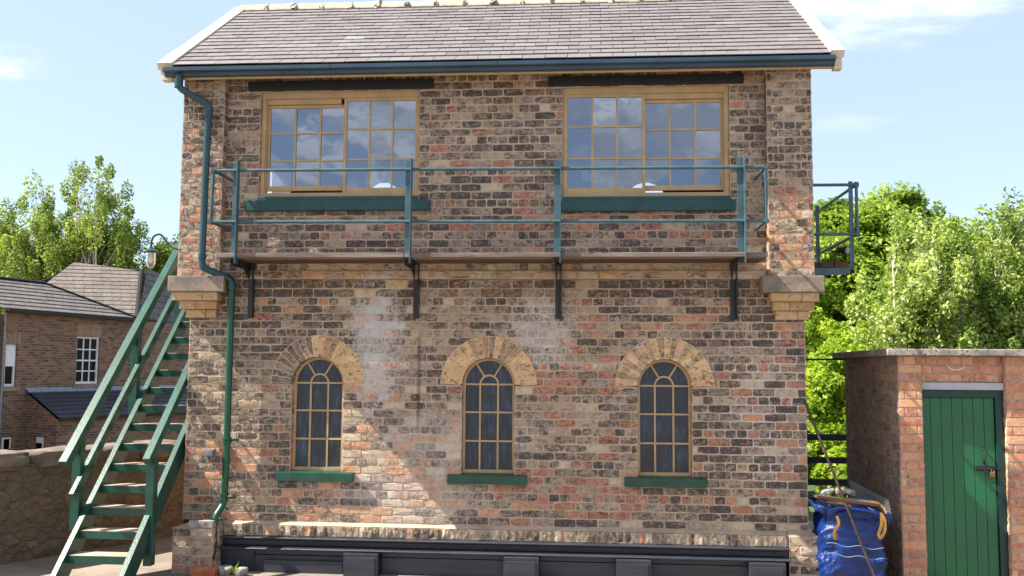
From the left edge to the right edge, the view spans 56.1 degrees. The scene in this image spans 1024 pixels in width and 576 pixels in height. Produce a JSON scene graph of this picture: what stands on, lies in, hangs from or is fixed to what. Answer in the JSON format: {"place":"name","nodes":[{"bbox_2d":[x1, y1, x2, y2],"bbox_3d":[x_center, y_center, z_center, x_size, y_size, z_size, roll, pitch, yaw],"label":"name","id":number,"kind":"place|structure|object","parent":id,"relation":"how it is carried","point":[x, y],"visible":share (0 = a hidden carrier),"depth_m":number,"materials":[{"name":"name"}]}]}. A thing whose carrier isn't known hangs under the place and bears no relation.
{"place":"outdoors","nodes":[
{"label":"outdoors","id":0,"kind":"place"},
{"bbox_2d":[0,229,34,313],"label":"ash tree","id":1,"kind":"object","parent":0,"point":[6,257],"visible":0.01,"depth_m":44.79,"materials":[{"name":"green plant"}]},
{"bbox_2d":[0,168,66,313],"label":"birch tree","id":2,"kind":"object","parent":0,"point":[19,245],"visible":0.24,"depth_m":42.23,"materials":[{"name":"green plant"}]},
{"bbox_2d":[0,262,189,450],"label":"brick house","id":3,"kind":"structure","parent":0,"point":[62,338],"depth_m":31.71,"materials":[{"name":"brown brick"}]},
{"bbox_2d":[1,437,10,448],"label":"window","id":4,"kind":"structure","parent":3,"relation":"in","point":[5,442],"depth_m":29.25,"materials":[{"name":"white paint"}]},
{"bbox_2d":[3,344,20,390],"bbox_3d":[-15.438,2.445,29.520,0.210,1.430,0.700,-1,-5,19],"label":"window","id":5,"kind":"structure","parent":3,"relation":"in","point":[10,353],"depth_m":29.56,"materials":[{"name":"white paint"}]},
{"bbox_2d":[36,437,43,448],"bbox_3d":[-14.476,4.776,29.403,0.357,0.400,0.082,-3,-6,31],"label":"window","id":6,"kind":"structure","parent":3,"relation":"in","point":[39,440],"depth_m":29.37,"materials":[{"name":"white paint"}]},
{"bbox_2d":[72,336,99,387],"bbox_3d":[-14.400,2.518,32.550,0.210,1.720,1.310,-1,-5,19],"label":"window","id":7,"kind":"structure","parent":3,"relation":"in","point":[87,347],"depth_m":32.61,"materials":[{"name":"white paint"}]},
{"bbox_2d":[128,253,142,268],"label":"ash tree","id":8,"kind":"object","parent":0,"point":[136,255],"depth_m":45.38,"materials":[{"name":"green plant"}]},
{"bbox_2d":[142,229,178,275],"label":"ash tree","id":9,"kind":"object","parent":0,"point":[159,265],"visible":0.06,"depth_m":42.68,"materials":[{"name":"green plant"}]},
{"bbox_2d":[0,520,888,575],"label":"ground","id":10,"kind":"structure","parent":0,"point":[161,566],"depth_m":10.42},
{"bbox_2d":[0,439,184,564],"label":"rubble wall","id":11,"kind":"structure","parent":10,"relation":"on","point":[35,488],"depth_m":11.05,"materials":[{"name":"stone"}]},
{"bbox_2d":[15,154,174,282],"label":"birch tree","id":12,"kind":"object","parent":10,"relation":"on","point":[89,239],"visible":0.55,"depth_m":41.56,"materials":[{"name":"green plant"}]},
{"bbox_2d":[50,240,189,575],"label":"staircase","id":13,"kind":"structure","parent":10,"relation":"on","point":[82,520],"depth_m":10.33,"materials":[{"name":"green paint"}]},
{"bbox_2d":[190,564,219,575],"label":"gully surround","id":14,"kind":"object","parent":10,"relation":"on","point":[204,571],"visible":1,"depth_m":10.02,"materials":[{"name":"brick"}]},
{"bbox_2d":[218,565,231,575],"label":"cobble","id":15,"kind":"object","parent":10,"relation":"on","point":[224,570],"visible":0.99,"depth_m":10.08,"materials":[{"name":"stone"}]},
{"bbox_2d":[230,562,238,574],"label":"weed","id":16,"kind":"object","parent":10,"relation":"on","point":[234,569],"visible":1,"depth_m":10.08,"materials":[{"name":"green plant"}]},
{"bbox_2d":[235,567,247,575],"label":"cobble","id":17,"kind":"object","parent":10,"relation":"on","point":[240,571],"visible":1,"depth_m":10.07,"materials":[{"name":"stone"}]},
{"bbox_2d":[157,0,844,575],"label":"signal box","id":18,"kind":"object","parent":10,"relation":"on","point":[501,420],"visible":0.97,"depth_m":10.47,"materials":[{"name":"brick"}]},
{"bbox_2d":[140,233,177,267],"bbox_3d":[-4.000,-0.433,11.138,0.628,0.407,0.240,0,-5,5],"label":"swan neck lamp","id":19,"kind":"object","parent":18,"relation":"attached to","point":[150,249],"visible":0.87,"depth_m":11.13,"materials":[{"name":"green metal"}]},
{"bbox_2d":[204,449,214,456],"bbox_3d":[-3.325,1.811,10.557,0.104,0.080,0.060,0,-5,5],"label":"junction box","id":20,"kind":"object","parent":18,"relation":"attached to","point":[209,452],"visible":1,"depth_m":10.53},
{"bbox_2d":[275,357,353,481],"bbox_3d":[-2.136,1.434,10.554,0.860,1.348,0.182,0,-5,5],"label":"arched window","id":21,"kind":"structure","parent":18,"relation":"in","point":[318,383],"depth_m":10.61,"materials":[{"name":"beige paint"}]},
{"bbox_2d":[244,79,433,211],"bbox_3d":[-1.931,-1.591,10.798,2.115,1.478,0.180,0,-5,5],"label":"sliding window","id":22,"kind":"structure","parent":18,"relation":"in","point":[350,199],"depth_m":10.79,"materials":[{"name":"beige paint"}]},
{"bbox_2d":[447,358,526,484],"bbox_3d":[-0.256,1.436,10.401,0.860,1.348,0.182,0,-5,5],"label":"arched window","id":23,"kind":"structure","parent":18,"relation":"in","point":[488,384],"depth_m":10.46,"materials":[{"name":"beige paint"}]},
{"bbox_2d":[207,155,768,319],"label":"walkway","id":24,"kind":"structure","parent":18,"relation":"attached to","point":[246,261],"depth_m":10.02,"materials":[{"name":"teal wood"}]},
{"bbox_2d":[548,73,743,211],"bbox_3d":[1.458,-1.576,10.521,2.123,1.503,0.180,0,-5,5],"label":"sliding window","id":25,"kind":"structure","parent":18,"relation":"in","point":[591,199],"depth_m":10.51,"materials":[{"name":"beige paint"}]},
{"bbox_2d":[624,359,706,487],"bbox_3d":[1.628,1.437,10.247,0.860,1.348,0.182,0,-5,5],"label":"arched window","id":26,"kind":"structure","parent":18,"relation":"in","point":[664,386],"depth_m":10.30,"materials":[{"name":"beige paint"}]},
{"bbox_2d":[813,181,859,276],"bbox_3d":[3.673,-0.528,12.232,0.615,1.055,3.204,0,-5,5],"label":"side gallery","id":27,"kind":"object","parent":18,"relation":"attached to","point":[825,269],"visible":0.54,"depth_m":10.65,"materials":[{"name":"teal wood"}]},
{"bbox_2d":[831,246,849,261],"bbox_3d":[3.626,-0.372,10.660,0.159,0.174,0.210,3,-6,-30],"label":"floodlight","id":28,"kind":"object","parent":27,"relation":"on","point":[844,250],"visible":0.98,"depth_m":10.63,"materials":[{"name":"black metal"}]},
{"bbox_2d":[807,434,846,485],"bbox_3d":[5.643,2.753,13.874,6.000,1.320,0.140,0,-5,5],"label":"rail fence","id":29,"kind":"object","parent":10,"relation":"on","point":[838,460],"depth_m":13.91,"materials":[{"name":"brown wood"}]},
{"bbox_2d":[803,399,875,575],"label":"iron bar","id":30,"kind":"object","parent":10,"relation":"on","point":[839,487],"visible":1,"depth_m":9.69,"materials":[{"name":"metal"}]},
{"bbox_2d":[808,496,891,575],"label":"bulk bag","id":31,"kind":"object","parent":10,"relation":"on","point":[840,552],"visible":0.88,"depth_m":9.67,"materials":[{"name":"blue plastic"}]},
{"bbox_2d":[813,495,879,502],"bbox_3d":[3.449,2.181,9.908,0.638,0.078,0.160,1,-5,-3],"label":"timber board","id":32,"kind":"object","parent":31,"relation":"in","point":[855,499],"visible":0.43,"depth_m":9.93,"materials":[{"name":"brown wood"}]},
{"bbox_2d":[835,488,845,494],"bbox_3d":[3.355,2.080,9.820,0.102,0.077,0.101,0,-5,5],"label":"rubble block","id":33,"kind":"object","parent":32,"relation":"on","point":[837,492],"depth_m":9.78,"materials":[{"name":"beige stone"}]},
{"bbox_2d":[844,487,855,495],"bbox_3d":[3.475,2.105,9.909,0.137,0.088,0.126,0,-5,5],"label":"rubble block","id":34,"kind":"object","parent":32,"relation":"on","point":[850,492],"depth_m":9.86,"materials":[{"name":"stone"}]},
{"bbox_2d":[815,494,879,506],"bbox_3d":[3.387,2.148,9.699,0.623,0.104,0.100,0,-5,3],"label":"timber board","id":35,"kind":"object","parent":31,"relation":"on","point":[846,500],"visible":1,"depth_m":9.65,"materials":[{"name":"brown wood"}]},
{"bbox_2d":[850,480,891,516],"bbox_3d":[3.685,2.185,9.903,0.132,0.344,0.499,5,-6,-40],"label":"wire basket","id":36,"kind":"object","parent":31,"relation":"on","point":[870,497],"visible":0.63,"depth_m":9.95,"materials":[{"name":"grey metal"}]},
{"bbox_2d":[833,349,1023,575],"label":"brick shed","id":37,"kind":"structure","parent":10,"relation":"on","point":[934,437],"depth_m":10.02,"materials":[{"name":"brick"}]},
{"bbox_2d":[806,358,844,359],"bbox_3d":[3.791,0.907,12.241,1.030,0.030,0.024,0,-5,5],"label":"service cable","id":38,"kind":"object","parent":37,"relation":"attached to","point":[825,358],"visible":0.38,"depth_m":12.22,"materials":[{"name":"black rubber"}]},
{"bbox_2d":[923,397,998,575],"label":"door","id":39,"kind":"structure","parent":37,"relation":"in","point":[961,493],"depth_m":10.00,"materials":[{"name":"green wood"}]},
{"bbox_2d":[0,0,1023,280],"label":"sky","id":40,"kind":"structure","parent":0,"point":[929,94],"materials":[{"name":"blue"}]},
{"bbox_2d":[808,477,819,519],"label":"meadow","id":41,"kind":"structure","parent":0,"point":[812,489],"depth_m":17.17,"materials":[{"name":"green plant"}]},
{"bbox_2d":[807,420,838,478],"bbox_3d":[5.025,2.954,17.062,1.458,1.463,1.492,2,-5,-22],"label":"shrub","id":42,"kind":"object","parent":41,"relation":"on","point":[815,449],"visible":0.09,"depth_m":16.64,"materials":[{"name":"green plant"}]},
{"bbox_2d":[806,363,846,456],"bbox_3d":[6.194,2.589,17.914,1.889,2.352,1.589,4,-6,-38],"label":"shrub","id":43,"kind":"object","parent":41,"relation":"on","point":[827,408],"visible":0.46,"depth_m":17.75,"materials":[{"name":"green plant"}]},
{"bbox_2d":[810,444,847,497],"bbox_3d":[5.745,3.184,15.954,1.494,1.181,1.136,-4,-7,42],"label":"shrub","id":44,"kind":"object","parent":41,"relation":"on","point":[822,471],"visible":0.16,"depth_m":15.93,"materials":[{"name":"green plant"}]},
{"bbox_2d":[809,342,872,395],"bbox_3d":[6.732,2.492,19.364,1.706,2.802,1.668,2,-5,-14],"label":"shrub","id":45,"kind":"object","parent":41,"relation":"on","point":[835,366],"visible":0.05,"depth_m":19.20,"materials":[{"name":"green plant"}]},
{"bbox_2d":[805,301,881,377],"bbox_3d":[8.573,2.297,23.786,2.634,3.975,2.361,-4,-7,41],"label":"shrub","id":46,"kind":"object","parent":41,"relation":"on","point":[840,333],"visible":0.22,"depth_m":23.99,"materials":[{"name":"green plant"}]},
{"bbox_2d":[805,236,891,403],"bbox_3d":[9.543,1.933,29.156,6.366,7.017,6.250,0,-5,5],"label":"sycamore tree","id":47,"kind":"object","parent":41,"relation":"on","point":[841,286],"visible":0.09,"depth_m":27.79,"materials":[{"name":"green plant"}]},
{"bbox_2d":[813,180,1005,321],"bbox_3d":[11.806,0.823,32.208,10.650,8.898,8.787,0,-5,5],"label":"sycamore tree","id":48,"kind":"object","parent":41,"relation":"on","point":[874,225],"visible":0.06,"depth_m":30.07,"materials":[{"name":"green plant"}]},
{"bbox_2d":[864,200,957,343],"bbox_3d":[10.450,1.034,24.112,2.566,6.590,2.654,1,-5,-12],"label":"birch tree","id":49,"kind":"object","parent":41,"relation":"on","point":[936,207],"visible":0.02,"depth_m":24.32,"materials":[{"name":"green plant"}]},
{"bbox_2d":[843,212,1022,350],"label":"birch tree","id":50,"kind":"object","parent":41,"relation":"on","point":[925,310],"visible":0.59,"depth_m":21.19,"materials":[{"name":"green plant"}]},
{"bbox_2d":[928,186,1023,348],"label":"birch tree","id":51,"kind":"object","parent":41,"relation":"on","point":[1006,291],"visible":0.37,"depth_m":21.61,"materials":[{"name":"green plant"}]},
{"bbox_2d":[820,487,834,494],"bbox_3d":[3.252,2.095,9.897,0.154,0.073,0.138,0,-5,5],"label":"rubble block","id":52,"kind":"object","parent":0,"point":[827,491],"depth_m":9.84,"materials":[{"name":"stone"}]}
]}

